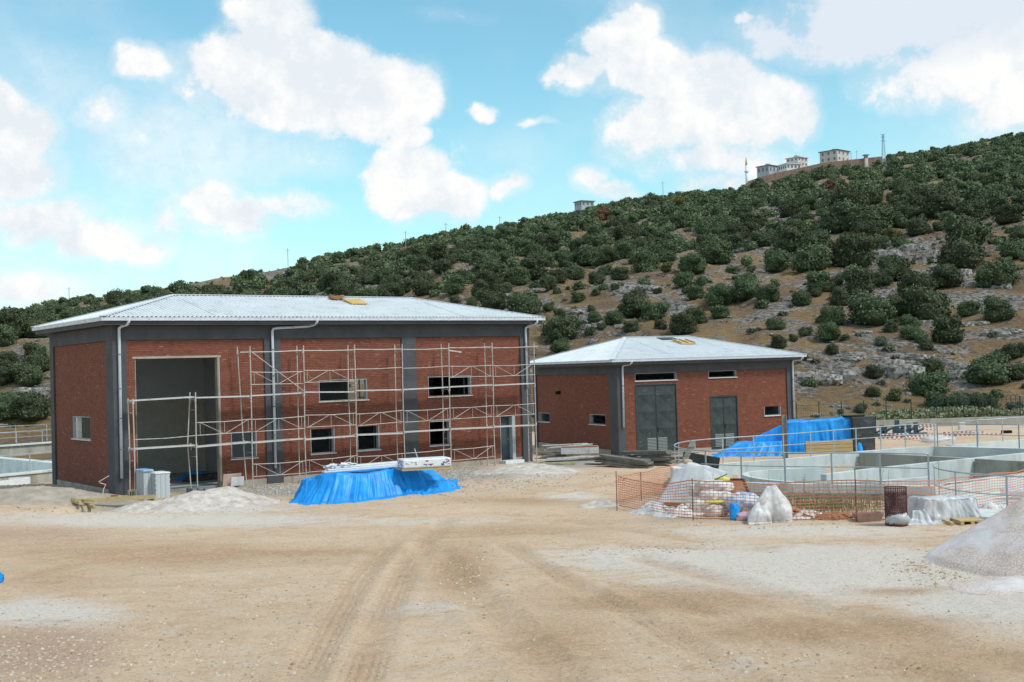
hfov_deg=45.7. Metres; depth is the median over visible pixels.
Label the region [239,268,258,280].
oak bush
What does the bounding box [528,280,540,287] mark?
oak bush
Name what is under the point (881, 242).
oak bush
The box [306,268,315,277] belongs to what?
oak bush
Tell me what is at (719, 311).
oak bush
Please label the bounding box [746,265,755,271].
oak bush
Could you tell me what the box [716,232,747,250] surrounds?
oak bush
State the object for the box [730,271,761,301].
oak bush
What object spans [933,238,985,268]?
oak bush
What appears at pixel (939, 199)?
oak bush
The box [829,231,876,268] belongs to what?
oak bush
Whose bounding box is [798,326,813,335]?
oak bush
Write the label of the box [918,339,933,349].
oak bush
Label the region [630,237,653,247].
oak bush
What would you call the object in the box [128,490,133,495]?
hollow block
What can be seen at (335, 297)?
packing scrap
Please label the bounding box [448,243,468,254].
oak bush
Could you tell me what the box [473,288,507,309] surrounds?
oak bush
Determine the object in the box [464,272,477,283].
oak bush
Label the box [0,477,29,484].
curved wall
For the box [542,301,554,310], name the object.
oak bush
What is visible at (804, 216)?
oak bush
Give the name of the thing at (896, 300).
oak bush
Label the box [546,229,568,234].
oak bush
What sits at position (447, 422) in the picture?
window
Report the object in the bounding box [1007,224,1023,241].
oak bush
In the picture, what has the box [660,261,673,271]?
oak bush
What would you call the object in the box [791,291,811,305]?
oak bush
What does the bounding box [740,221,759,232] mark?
oak bush
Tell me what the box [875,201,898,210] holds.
oak bush
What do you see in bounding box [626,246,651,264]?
oak bush
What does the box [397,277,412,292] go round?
oak bush
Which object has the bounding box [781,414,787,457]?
steel post
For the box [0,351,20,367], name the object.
oak bush
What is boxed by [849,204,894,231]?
oak bush
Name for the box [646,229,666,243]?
oak bush
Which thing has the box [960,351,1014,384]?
oak bush
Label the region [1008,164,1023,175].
oak bush
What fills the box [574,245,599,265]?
oak bush
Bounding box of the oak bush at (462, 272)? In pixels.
[454,268,477,276]
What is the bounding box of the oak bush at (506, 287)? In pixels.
[495,282,512,292]
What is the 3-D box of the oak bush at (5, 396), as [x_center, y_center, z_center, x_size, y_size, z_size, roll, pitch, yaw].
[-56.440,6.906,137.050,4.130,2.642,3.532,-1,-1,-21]
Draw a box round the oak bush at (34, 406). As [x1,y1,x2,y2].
[10,391,50,421]
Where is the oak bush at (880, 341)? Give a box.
[873,335,887,345]
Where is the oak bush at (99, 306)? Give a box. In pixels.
[93,304,109,311]
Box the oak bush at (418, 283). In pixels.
[411,277,435,296]
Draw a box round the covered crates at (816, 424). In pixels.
[711,416,862,456]
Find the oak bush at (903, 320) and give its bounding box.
[898,314,911,324]
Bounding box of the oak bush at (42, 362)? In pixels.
[22,352,49,371]
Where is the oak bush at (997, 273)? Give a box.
[972,259,1020,285]
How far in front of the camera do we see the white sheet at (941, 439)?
77.33 m
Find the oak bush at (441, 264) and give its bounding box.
[430,258,453,272]
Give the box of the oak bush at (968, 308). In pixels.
[955,300,982,316]
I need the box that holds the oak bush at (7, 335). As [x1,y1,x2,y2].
[0,323,18,346]
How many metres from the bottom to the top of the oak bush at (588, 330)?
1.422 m
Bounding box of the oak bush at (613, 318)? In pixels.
[602,310,623,324]
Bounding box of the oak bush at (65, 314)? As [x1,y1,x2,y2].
[59,309,78,319]
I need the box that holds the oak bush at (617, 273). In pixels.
[609,266,628,280]
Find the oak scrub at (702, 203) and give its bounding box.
[12,131,1023,397]
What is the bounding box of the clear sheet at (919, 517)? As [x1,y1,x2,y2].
[908,509,935,524]
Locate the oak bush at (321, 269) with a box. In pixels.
[313,264,328,277]
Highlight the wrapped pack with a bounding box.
[397,456,451,470]
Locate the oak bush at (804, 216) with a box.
[791,212,814,224]
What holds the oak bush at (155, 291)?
on the hill
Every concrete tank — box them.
[0,441,51,483]
[668,446,1023,499]
[946,439,1023,447]
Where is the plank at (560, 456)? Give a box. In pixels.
[540,455,580,458]
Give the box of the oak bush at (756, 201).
[749,197,767,208]
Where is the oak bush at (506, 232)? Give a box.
[498,225,517,239]
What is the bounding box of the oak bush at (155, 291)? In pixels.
[149,288,169,295]
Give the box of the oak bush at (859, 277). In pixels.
[840,265,877,293]
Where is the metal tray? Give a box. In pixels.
[560,445,598,453]
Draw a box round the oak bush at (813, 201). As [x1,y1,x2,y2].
[801,195,821,209]
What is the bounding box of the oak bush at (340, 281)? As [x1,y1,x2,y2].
[331,278,350,292]
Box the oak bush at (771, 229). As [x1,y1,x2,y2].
[759,228,776,241]
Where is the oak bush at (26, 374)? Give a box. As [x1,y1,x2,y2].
[7,360,45,386]
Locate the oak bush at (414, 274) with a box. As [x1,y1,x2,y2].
[408,270,432,279]
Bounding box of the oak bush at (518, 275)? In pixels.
[506,265,531,285]
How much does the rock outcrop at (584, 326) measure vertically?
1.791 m
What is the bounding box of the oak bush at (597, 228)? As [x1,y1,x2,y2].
[586,224,606,234]
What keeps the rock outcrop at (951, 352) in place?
on the hill
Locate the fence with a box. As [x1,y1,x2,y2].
[796,394,1023,419]
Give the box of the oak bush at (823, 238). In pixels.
[797,229,833,248]
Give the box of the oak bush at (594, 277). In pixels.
[587,270,606,284]
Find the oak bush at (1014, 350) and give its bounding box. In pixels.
[1001,341,1023,358]
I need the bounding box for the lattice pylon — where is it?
[881,134,886,165]
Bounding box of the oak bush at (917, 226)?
[905,216,932,235]
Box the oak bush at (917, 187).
[913,184,932,193]
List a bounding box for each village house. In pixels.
[573,200,594,209]
[756,164,778,177]
[777,163,801,171]
[785,155,807,167]
[818,149,850,162]
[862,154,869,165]
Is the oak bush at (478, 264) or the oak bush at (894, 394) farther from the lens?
the oak bush at (478, 264)
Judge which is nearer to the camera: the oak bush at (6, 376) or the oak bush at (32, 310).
the oak bush at (6, 376)
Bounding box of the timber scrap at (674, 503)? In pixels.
[664,503,684,504]
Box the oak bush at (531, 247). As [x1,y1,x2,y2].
[523,242,548,255]
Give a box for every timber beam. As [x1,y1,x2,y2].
[71,499,95,508]
[75,494,155,502]
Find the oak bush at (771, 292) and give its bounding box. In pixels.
[755,283,781,301]
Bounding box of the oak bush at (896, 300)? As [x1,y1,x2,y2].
[885,294,909,315]
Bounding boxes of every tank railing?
[0,424,47,441]
[0,429,50,443]
[0,451,51,471]
[674,423,935,462]
[674,445,929,485]
[932,461,1023,505]
[936,423,1023,447]
[952,417,1023,444]
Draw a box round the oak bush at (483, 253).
[470,248,501,263]
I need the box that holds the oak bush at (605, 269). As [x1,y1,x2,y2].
[597,264,612,275]
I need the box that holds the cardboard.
[792,506,812,516]
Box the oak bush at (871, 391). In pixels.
[863,386,881,397]
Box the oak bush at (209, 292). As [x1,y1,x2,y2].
[203,290,219,293]
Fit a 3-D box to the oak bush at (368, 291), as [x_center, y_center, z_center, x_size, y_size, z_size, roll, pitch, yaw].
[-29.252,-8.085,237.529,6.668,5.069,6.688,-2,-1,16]
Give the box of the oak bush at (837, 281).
[828,275,843,291]
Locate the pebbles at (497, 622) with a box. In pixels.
[1,468,1023,681]
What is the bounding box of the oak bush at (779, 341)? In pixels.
[770,334,787,348]
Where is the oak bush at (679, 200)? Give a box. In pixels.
[668,195,684,205]
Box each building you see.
[31,294,545,494]
[530,335,806,454]
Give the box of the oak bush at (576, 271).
[564,264,585,279]
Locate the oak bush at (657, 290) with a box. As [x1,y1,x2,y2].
[653,287,661,293]
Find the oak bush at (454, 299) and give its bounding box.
[448,295,460,303]
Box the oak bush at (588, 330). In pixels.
[584,326,595,334]
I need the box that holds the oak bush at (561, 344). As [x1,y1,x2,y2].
[549,337,570,352]
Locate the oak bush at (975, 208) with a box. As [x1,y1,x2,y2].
[953,197,990,220]
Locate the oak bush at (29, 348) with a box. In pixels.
[21,341,49,356]
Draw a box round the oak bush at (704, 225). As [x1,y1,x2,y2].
[693,217,717,233]
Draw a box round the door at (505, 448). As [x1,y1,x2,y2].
[500,416,509,458]
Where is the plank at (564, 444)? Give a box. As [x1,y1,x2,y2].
[541,443,587,445]
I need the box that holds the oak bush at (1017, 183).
[1009,178,1023,189]
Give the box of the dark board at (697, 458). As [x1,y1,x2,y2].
[682,452,719,468]
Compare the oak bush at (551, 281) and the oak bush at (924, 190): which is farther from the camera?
the oak bush at (924, 190)
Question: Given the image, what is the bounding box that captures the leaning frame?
[730,478,748,493]
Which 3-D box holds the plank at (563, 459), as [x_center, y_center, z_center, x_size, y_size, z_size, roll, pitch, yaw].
[3.075,6.109,63.127,3.200,0.052,0.240,-2,-1,-7]
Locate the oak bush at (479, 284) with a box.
[470,278,489,296]
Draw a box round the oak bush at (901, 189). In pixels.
[890,182,913,196]
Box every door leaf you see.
[636,385,657,449]
[655,384,676,450]
[711,397,724,448]
[723,396,737,447]
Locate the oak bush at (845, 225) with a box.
[838,212,855,231]
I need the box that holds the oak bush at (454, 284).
[443,273,466,294]
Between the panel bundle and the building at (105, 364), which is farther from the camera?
the building at (105, 364)
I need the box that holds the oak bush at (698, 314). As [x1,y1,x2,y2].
[683,306,709,323]
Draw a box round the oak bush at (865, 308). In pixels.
[846,289,898,325]
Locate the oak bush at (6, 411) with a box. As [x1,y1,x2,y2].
[0,401,16,420]
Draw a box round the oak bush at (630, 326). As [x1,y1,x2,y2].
[622,320,639,331]
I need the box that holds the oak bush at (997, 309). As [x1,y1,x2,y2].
[980,295,1017,321]
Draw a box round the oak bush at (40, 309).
[30,307,47,311]
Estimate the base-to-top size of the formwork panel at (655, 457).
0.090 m
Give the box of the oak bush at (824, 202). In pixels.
[818,195,831,208]
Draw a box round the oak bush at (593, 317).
[586,311,602,322]
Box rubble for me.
[0,461,666,524]
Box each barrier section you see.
[875,437,903,438]
[881,433,907,434]
[902,435,930,436]
[943,431,973,432]
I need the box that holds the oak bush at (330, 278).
[322,271,347,288]
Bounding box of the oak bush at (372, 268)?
[361,266,378,273]
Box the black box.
[1001,430,1011,432]
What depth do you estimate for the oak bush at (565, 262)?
272.49 m
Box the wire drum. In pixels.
[884,486,909,526]
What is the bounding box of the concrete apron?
[936,473,1023,519]
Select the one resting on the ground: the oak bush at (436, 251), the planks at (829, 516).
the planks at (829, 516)
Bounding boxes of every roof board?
[342,298,367,303]
[672,338,695,343]
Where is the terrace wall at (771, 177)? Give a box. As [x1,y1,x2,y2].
[748,156,881,183]
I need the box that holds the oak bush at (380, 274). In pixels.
[373,267,394,283]
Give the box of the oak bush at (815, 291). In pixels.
[809,287,822,296]
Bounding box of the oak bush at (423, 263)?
[412,254,431,271]
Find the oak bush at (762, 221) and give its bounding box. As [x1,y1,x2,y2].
[753,217,766,226]
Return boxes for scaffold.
[127,342,537,495]
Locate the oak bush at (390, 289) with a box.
[374,282,404,296]
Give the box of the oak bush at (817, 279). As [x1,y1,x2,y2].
[804,269,833,291]
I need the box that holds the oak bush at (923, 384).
[903,369,954,395]
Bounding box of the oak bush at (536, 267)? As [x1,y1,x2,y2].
[518,254,548,280]
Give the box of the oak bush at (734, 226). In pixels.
[724,220,749,237]
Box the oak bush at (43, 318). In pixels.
[23,311,53,338]
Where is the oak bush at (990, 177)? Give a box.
[977,168,1005,185]
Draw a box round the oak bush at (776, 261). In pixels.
[762,248,791,271]
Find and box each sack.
[688,484,699,495]
[689,498,708,511]
[695,479,727,489]
[699,489,716,499]
[704,503,727,516]
[716,491,732,504]
[723,482,733,491]
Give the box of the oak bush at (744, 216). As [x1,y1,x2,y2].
[737,211,756,223]
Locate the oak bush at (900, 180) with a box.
[890,177,914,192]
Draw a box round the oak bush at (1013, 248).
[996,237,1023,259]
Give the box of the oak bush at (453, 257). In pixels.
[443,253,457,263]
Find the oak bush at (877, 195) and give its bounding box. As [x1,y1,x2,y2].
[864,187,883,203]
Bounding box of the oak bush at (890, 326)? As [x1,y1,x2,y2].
[881,319,899,332]
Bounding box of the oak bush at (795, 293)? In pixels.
[791,290,811,304]
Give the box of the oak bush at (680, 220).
[666,212,690,228]
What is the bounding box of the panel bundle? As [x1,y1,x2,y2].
[321,461,397,472]
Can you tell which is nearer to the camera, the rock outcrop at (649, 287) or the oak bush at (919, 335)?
the oak bush at (919, 335)
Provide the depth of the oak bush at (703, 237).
295.46 m
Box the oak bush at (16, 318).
[0,305,36,339]
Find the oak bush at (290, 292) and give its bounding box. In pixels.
[278,288,298,295]
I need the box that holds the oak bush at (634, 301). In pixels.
[615,286,650,317]
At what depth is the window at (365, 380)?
58.20 m
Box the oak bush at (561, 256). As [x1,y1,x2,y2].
[552,250,579,266]
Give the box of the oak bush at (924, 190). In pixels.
[913,185,932,195]
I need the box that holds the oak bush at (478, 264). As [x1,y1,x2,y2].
[470,257,491,275]
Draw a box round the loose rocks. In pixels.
[0,202,1006,442]
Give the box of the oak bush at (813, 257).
[788,242,835,272]
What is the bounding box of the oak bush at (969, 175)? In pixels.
[960,171,979,181]
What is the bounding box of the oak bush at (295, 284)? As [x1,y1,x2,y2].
[289,279,313,292]
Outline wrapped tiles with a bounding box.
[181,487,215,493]
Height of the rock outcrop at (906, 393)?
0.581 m
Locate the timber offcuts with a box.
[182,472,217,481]
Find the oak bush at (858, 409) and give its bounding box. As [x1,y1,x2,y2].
[853,403,868,412]
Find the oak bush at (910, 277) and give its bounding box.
[899,270,937,296]
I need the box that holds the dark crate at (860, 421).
[842,415,874,451]
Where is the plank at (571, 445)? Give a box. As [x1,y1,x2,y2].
[548,444,592,447]
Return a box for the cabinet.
[958,422,964,429]
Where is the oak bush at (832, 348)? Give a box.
[824,343,838,354]
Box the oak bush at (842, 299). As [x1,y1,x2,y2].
[829,294,850,305]
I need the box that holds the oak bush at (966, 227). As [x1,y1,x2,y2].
[941,212,990,246]
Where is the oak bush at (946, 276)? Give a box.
[925,263,965,288]
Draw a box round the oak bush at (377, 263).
[361,259,384,271]
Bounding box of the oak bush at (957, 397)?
[946,391,975,412]
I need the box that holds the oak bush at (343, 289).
[332,282,359,295]
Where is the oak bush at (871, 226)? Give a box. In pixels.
[853,218,883,234]
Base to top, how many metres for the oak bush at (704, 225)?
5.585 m
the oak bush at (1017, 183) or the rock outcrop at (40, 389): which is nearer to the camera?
the rock outcrop at (40, 389)
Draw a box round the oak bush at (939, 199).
[919,185,961,217]
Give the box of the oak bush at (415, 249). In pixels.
[394,244,423,263]
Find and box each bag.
[704,500,724,503]
[714,477,729,480]
[724,492,758,510]
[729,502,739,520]
[736,511,748,520]
[747,502,771,524]
[757,485,792,522]
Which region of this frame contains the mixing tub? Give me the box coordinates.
[853,511,883,521]
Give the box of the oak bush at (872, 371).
[864,364,884,377]
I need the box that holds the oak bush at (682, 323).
[667,312,699,334]
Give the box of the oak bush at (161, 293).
[155,290,169,297]
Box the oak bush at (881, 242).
[871,235,890,249]
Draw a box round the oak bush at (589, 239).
[583,232,600,246]
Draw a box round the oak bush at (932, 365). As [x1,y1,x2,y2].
[921,357,946,373]
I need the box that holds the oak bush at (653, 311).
[640,301,671,319]
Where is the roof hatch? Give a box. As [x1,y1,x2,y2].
[656,337,675,339]
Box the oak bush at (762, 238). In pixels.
[748,229,776,246]
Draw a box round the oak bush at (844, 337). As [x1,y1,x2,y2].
[839,334,850,340]
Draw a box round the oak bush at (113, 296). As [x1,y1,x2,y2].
[104,288,126,305]
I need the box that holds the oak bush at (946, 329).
[930,312,967,342]
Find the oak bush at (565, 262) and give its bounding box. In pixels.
[563,260,569,267]
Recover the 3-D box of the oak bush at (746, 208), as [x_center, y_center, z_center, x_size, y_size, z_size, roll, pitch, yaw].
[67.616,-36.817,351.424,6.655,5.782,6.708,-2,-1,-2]
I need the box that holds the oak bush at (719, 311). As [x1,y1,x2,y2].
[708,304,730,318]
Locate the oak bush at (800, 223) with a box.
[784,218,806,232]
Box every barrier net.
[616,469,1023,522]
[617,464,676,502]
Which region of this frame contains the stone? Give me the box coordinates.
[683,459,691,463]
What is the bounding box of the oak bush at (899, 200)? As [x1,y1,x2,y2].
[885,193,909,206]
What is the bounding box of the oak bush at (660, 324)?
[654,318,667,329]
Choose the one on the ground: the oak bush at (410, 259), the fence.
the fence
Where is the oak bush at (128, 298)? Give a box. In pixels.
[123,295,147,303]
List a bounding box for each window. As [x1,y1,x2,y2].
[71,416,90,440]
[230,431,258,459]
[310,428,336,454]
[318,379,368,402]
[357,425,381,451]
[428,375,472,397]
[429,420,451,446]
[538,413,549,422]
[588,414,605,425]
[634,372,675,381]
[708,370,737,378]
[764,406,780,416]
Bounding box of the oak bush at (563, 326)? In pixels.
[538,314,582,339]
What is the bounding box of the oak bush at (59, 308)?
[54,304,75,314]
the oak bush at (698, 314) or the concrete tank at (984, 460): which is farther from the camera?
the oak bush at (698, 314)
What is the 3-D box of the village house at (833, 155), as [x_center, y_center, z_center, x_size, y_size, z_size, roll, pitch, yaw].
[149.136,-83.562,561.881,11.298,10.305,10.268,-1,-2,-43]
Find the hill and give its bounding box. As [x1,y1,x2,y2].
[0,135,1023,460]
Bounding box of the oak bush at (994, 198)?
[977,190,1010,213]
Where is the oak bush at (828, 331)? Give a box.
[815,321,841,340]
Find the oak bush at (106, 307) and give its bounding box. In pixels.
[92,303,117,311]
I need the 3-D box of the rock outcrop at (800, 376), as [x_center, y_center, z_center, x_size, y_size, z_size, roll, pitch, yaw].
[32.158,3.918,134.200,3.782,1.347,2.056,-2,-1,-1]
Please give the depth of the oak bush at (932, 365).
138.24 m
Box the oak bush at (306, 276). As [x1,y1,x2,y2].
[291,272,314,283]
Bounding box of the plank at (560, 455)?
[540,454,580,457]
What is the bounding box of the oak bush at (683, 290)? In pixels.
[681,284,690,293]
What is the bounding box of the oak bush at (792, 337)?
[788,334,798,340]
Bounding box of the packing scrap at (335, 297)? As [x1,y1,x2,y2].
[328,295,344,299]
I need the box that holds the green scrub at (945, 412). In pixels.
[829,405,1023,419]
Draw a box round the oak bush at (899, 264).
[875,254,912,280]
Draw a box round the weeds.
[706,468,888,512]
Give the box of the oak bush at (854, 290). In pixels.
[849,288,865,298]
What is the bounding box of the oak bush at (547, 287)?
[541,284,549,291]
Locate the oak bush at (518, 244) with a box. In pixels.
[513,238,533,255]
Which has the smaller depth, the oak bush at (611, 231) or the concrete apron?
the concrete apron
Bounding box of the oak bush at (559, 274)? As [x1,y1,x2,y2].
[548,268,567,282]
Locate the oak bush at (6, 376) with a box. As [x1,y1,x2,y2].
[0,365,16,385]
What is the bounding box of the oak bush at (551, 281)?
[537,274,558,289]
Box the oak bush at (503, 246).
[489,241,515,256]
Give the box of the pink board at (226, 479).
[222,473,240,485]
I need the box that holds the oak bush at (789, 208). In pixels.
[776,199,802,217]
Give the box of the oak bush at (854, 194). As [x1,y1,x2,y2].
[827,183,872,209]
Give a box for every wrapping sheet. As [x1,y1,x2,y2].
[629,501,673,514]
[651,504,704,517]
[792,510,821,518]
[980,502,1005,509]
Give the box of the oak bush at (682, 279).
[670,271,694,286]
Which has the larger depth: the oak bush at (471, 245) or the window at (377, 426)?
the oak bush at (471, 245)
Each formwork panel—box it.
[599,454,650,462]
[600,463,642,468]
[602,457,653,464]
[602,459,652,465]
[602,461,653,468]
[619,452,670,455]
[620,450,670,452]
[626,454,675,456]
[634,457,672,458]
[651,459,670,460]
[653,463,671,464]
[654,460,675,462]
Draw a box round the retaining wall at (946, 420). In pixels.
[876,416,1023,427]
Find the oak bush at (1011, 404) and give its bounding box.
[1000,401,1023,413]
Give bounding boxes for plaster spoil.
[471,463,576,474]
[577,499,620,508]
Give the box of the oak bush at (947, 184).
[937,181,954,187]
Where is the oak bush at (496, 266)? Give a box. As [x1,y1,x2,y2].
[478,259,506,282]
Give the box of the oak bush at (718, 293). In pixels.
[703,282,735,306]
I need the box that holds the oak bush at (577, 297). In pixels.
[570,291,585,301]
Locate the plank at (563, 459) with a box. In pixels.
[540,457,593,460]
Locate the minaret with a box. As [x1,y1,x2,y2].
[744,159,748,182]
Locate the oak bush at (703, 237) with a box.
[695,232,714,246]
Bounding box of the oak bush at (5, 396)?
[0,391,24,404]
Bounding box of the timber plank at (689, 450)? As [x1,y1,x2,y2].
[682,441,695,460]
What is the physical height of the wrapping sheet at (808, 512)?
0.303 m
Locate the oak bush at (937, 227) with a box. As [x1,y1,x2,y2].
[931,221,944,231]
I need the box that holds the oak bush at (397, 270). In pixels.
[393,267,404,278]
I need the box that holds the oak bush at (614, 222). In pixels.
[605,218,628,228]
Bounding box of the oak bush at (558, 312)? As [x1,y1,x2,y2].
[552,308,565,318]
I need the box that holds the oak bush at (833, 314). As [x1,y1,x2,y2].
[818,305,848,324]
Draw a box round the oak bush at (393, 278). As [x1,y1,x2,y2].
[379,273,404,283]
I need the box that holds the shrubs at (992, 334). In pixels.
[0,200,1023,427]
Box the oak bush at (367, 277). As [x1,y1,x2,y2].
[356,269,374,284]
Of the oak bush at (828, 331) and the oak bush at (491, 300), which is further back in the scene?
the oak bush at (491, 300)
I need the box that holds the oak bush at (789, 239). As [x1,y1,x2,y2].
[771,224,804,253]
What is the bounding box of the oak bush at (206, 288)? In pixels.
[201,283,218,293]
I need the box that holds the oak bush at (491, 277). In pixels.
[475,269,502,290]
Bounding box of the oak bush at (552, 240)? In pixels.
[538,231,561,251]
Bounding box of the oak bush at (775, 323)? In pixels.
[765,315,785,329]
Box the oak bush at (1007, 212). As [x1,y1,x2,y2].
[991,202,1023,224]
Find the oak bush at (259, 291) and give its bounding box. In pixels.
[242,288,262,294]
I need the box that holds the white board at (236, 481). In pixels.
[231,476,243,485]
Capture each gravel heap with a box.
[923,496,1023,576]
[949,575,1023,594]
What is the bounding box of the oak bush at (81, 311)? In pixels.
[74,306,93,315]
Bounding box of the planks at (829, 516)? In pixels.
[811,513,853,519]
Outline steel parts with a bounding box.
[874,419,926,437]
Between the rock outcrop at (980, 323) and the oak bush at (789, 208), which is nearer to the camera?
the rock outcrop at (980, 323)
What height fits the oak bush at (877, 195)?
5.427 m
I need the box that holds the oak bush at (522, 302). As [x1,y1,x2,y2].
[505,290,544,314]
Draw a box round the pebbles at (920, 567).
[0,507,985,681]
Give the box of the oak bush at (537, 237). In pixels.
[533,233,547,244]
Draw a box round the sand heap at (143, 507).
[109,500,162,512]
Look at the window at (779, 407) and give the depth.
78.66 m
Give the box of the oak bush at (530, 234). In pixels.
[522,231,538,242]
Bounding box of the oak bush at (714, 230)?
[708,226,726,237]
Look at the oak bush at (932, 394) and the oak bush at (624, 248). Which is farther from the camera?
the oak bush at (624, 248)
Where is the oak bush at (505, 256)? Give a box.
[497,251,509,264]
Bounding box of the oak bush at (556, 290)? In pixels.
[552,287,561,293]
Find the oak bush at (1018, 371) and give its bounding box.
[1008,362,1023,379]
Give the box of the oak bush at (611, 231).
[603,227,619,240]
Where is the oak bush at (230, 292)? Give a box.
[219,289,242,294]
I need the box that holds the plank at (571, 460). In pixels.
[546,459,594,461]
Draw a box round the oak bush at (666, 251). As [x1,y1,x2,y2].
[653,239,677,262]
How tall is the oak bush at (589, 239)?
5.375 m
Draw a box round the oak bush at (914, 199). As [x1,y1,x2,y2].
[907,194,923,209]
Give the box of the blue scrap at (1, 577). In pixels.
[0,572,3,582]
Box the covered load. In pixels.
[289,466,461,504]
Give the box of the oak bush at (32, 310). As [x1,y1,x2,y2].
[30,309,46,313]
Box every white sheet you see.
[921,435,956,442]
[999,486,1023,494]
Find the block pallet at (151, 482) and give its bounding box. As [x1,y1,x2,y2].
[135,468,177,500]
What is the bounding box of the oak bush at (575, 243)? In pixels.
[567,237,585,251]
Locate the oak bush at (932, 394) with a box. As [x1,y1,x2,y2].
[923,390,949,406]
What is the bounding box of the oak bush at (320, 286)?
[315,280,326,291]
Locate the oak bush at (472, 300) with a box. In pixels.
[466,296,477,306]
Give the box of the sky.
[0,0,1023,309]
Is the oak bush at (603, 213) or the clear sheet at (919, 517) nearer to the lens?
the clear sheet at (919, 517)
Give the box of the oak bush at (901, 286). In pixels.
[895,270,930,294]
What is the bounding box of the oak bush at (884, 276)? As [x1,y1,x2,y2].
[873,267,895,286]
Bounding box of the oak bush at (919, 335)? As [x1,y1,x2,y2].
[912,329,931,342]
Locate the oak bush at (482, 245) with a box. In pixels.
[470,241,491,257]
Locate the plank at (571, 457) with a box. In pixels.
[547,456,593,458]
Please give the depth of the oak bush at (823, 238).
255.04 m
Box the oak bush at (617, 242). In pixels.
[612,239,625,250]
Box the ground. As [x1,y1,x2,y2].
[0,425,1023,681]
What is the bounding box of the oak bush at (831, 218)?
[817,198,856,233]
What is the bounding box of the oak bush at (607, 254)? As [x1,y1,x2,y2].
[596,246,619,263]
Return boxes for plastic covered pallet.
[656,462,725,507]
[907,494,983,524]
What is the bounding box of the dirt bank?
[0,485,121,504]
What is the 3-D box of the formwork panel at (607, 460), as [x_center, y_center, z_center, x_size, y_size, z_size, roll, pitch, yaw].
[5.563,5.845,58.687,2.500,0.090,0.600,2,2,35]
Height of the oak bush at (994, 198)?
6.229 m
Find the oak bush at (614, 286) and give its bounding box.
[610,283,619,290]
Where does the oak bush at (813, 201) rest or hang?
on the hill
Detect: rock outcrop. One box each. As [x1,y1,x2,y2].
[9,387,32,392]
[30,387,49,392]
[527,288,545,291]
[564,309,584,314]
[578,324,590,330]
[588,338,598,343]
[611,324,622,329]
[613,289,636,294]
[634,285,658,290]
[667,305,689,311]
[733,248,745,252]
[759,247,773,249]
[778,297,791,301]
[794,371,817,380]
[812,373,842,385]
[825,369,857,379]
[840,356,865,361]
[851,330,872,333]
[868,358,904,370]
[873,248,902,257]
[884,363,924,379]
[899,243,927,251]
[901,392,911,395]
[906,354,934,362]
[913,249,940,259]
[920,320,933,323]
[936,350,956,354]
[942,369,966,379]
[952,363,969,369]
[958,268,971,275]
[960,322,975,326]
[962,321,990,325]
[979,331,1011,336]
[989,283,1012,288]
[1001,328,1023,333]
[1006,295,1023,301]
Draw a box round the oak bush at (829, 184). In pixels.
[819,179,836,191]
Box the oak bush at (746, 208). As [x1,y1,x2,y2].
[735,204,756,217]
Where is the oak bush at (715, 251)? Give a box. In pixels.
[696,238,735,263]
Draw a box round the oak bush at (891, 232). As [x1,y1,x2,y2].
[885,226,905,240]
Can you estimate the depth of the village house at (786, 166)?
570.89 m
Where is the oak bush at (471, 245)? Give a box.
[456,241,476,249]
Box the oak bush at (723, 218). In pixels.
[710,214,730,223]
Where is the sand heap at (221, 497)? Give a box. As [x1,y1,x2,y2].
[148,486,279,512]
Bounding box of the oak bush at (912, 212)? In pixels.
[897,204,923,219]
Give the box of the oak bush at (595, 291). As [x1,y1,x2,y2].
[591,288,600,294]
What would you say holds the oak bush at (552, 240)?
on the hill
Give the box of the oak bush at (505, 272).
[502,266,510,281]
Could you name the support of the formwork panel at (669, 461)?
on the formwork panel at (661, 463)
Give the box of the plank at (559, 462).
[544,462,575,463]
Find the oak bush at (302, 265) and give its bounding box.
[285,263,307,275]
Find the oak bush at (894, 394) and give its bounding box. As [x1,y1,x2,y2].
[885,388,901,400]
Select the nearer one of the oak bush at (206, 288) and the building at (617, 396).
the building at (617, 396)
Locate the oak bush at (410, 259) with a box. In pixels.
[404,254,432,268]
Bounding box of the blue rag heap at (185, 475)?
[175,470,203,480]
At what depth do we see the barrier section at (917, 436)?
79.78 m
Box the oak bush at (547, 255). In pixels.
[528,249,554,266]
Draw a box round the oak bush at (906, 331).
[899,324,920,339]
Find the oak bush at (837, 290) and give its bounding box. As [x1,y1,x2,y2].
[828,285,848,304]
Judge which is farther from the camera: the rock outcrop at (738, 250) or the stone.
the rock outcrop at (738, 250)
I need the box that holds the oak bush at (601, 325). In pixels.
[597,322,606,329]
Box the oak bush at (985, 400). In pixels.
[970,391,1002,410]
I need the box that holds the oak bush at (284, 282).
[274,276,294,289]
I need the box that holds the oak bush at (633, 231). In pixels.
[615,224,642,239]
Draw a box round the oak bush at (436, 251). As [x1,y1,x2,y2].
[424,241,447,259]
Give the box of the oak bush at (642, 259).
[629,248,660,272]
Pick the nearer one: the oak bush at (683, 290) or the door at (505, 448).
the door at (505, 448)
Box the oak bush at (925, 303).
[901,283,954,319]
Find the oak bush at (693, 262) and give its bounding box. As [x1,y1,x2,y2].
[676,251,708,273]
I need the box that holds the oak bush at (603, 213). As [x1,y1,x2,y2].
[593,205,610,220]
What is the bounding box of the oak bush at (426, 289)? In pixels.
[420,284,437,294]
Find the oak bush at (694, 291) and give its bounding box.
[684,284,705,299]
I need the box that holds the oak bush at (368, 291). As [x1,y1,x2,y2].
[347,286,378,296]
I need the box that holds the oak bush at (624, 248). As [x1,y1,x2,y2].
[616,241,637,258]
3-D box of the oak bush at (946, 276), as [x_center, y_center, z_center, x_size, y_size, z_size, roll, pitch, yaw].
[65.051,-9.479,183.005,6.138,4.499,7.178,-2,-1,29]

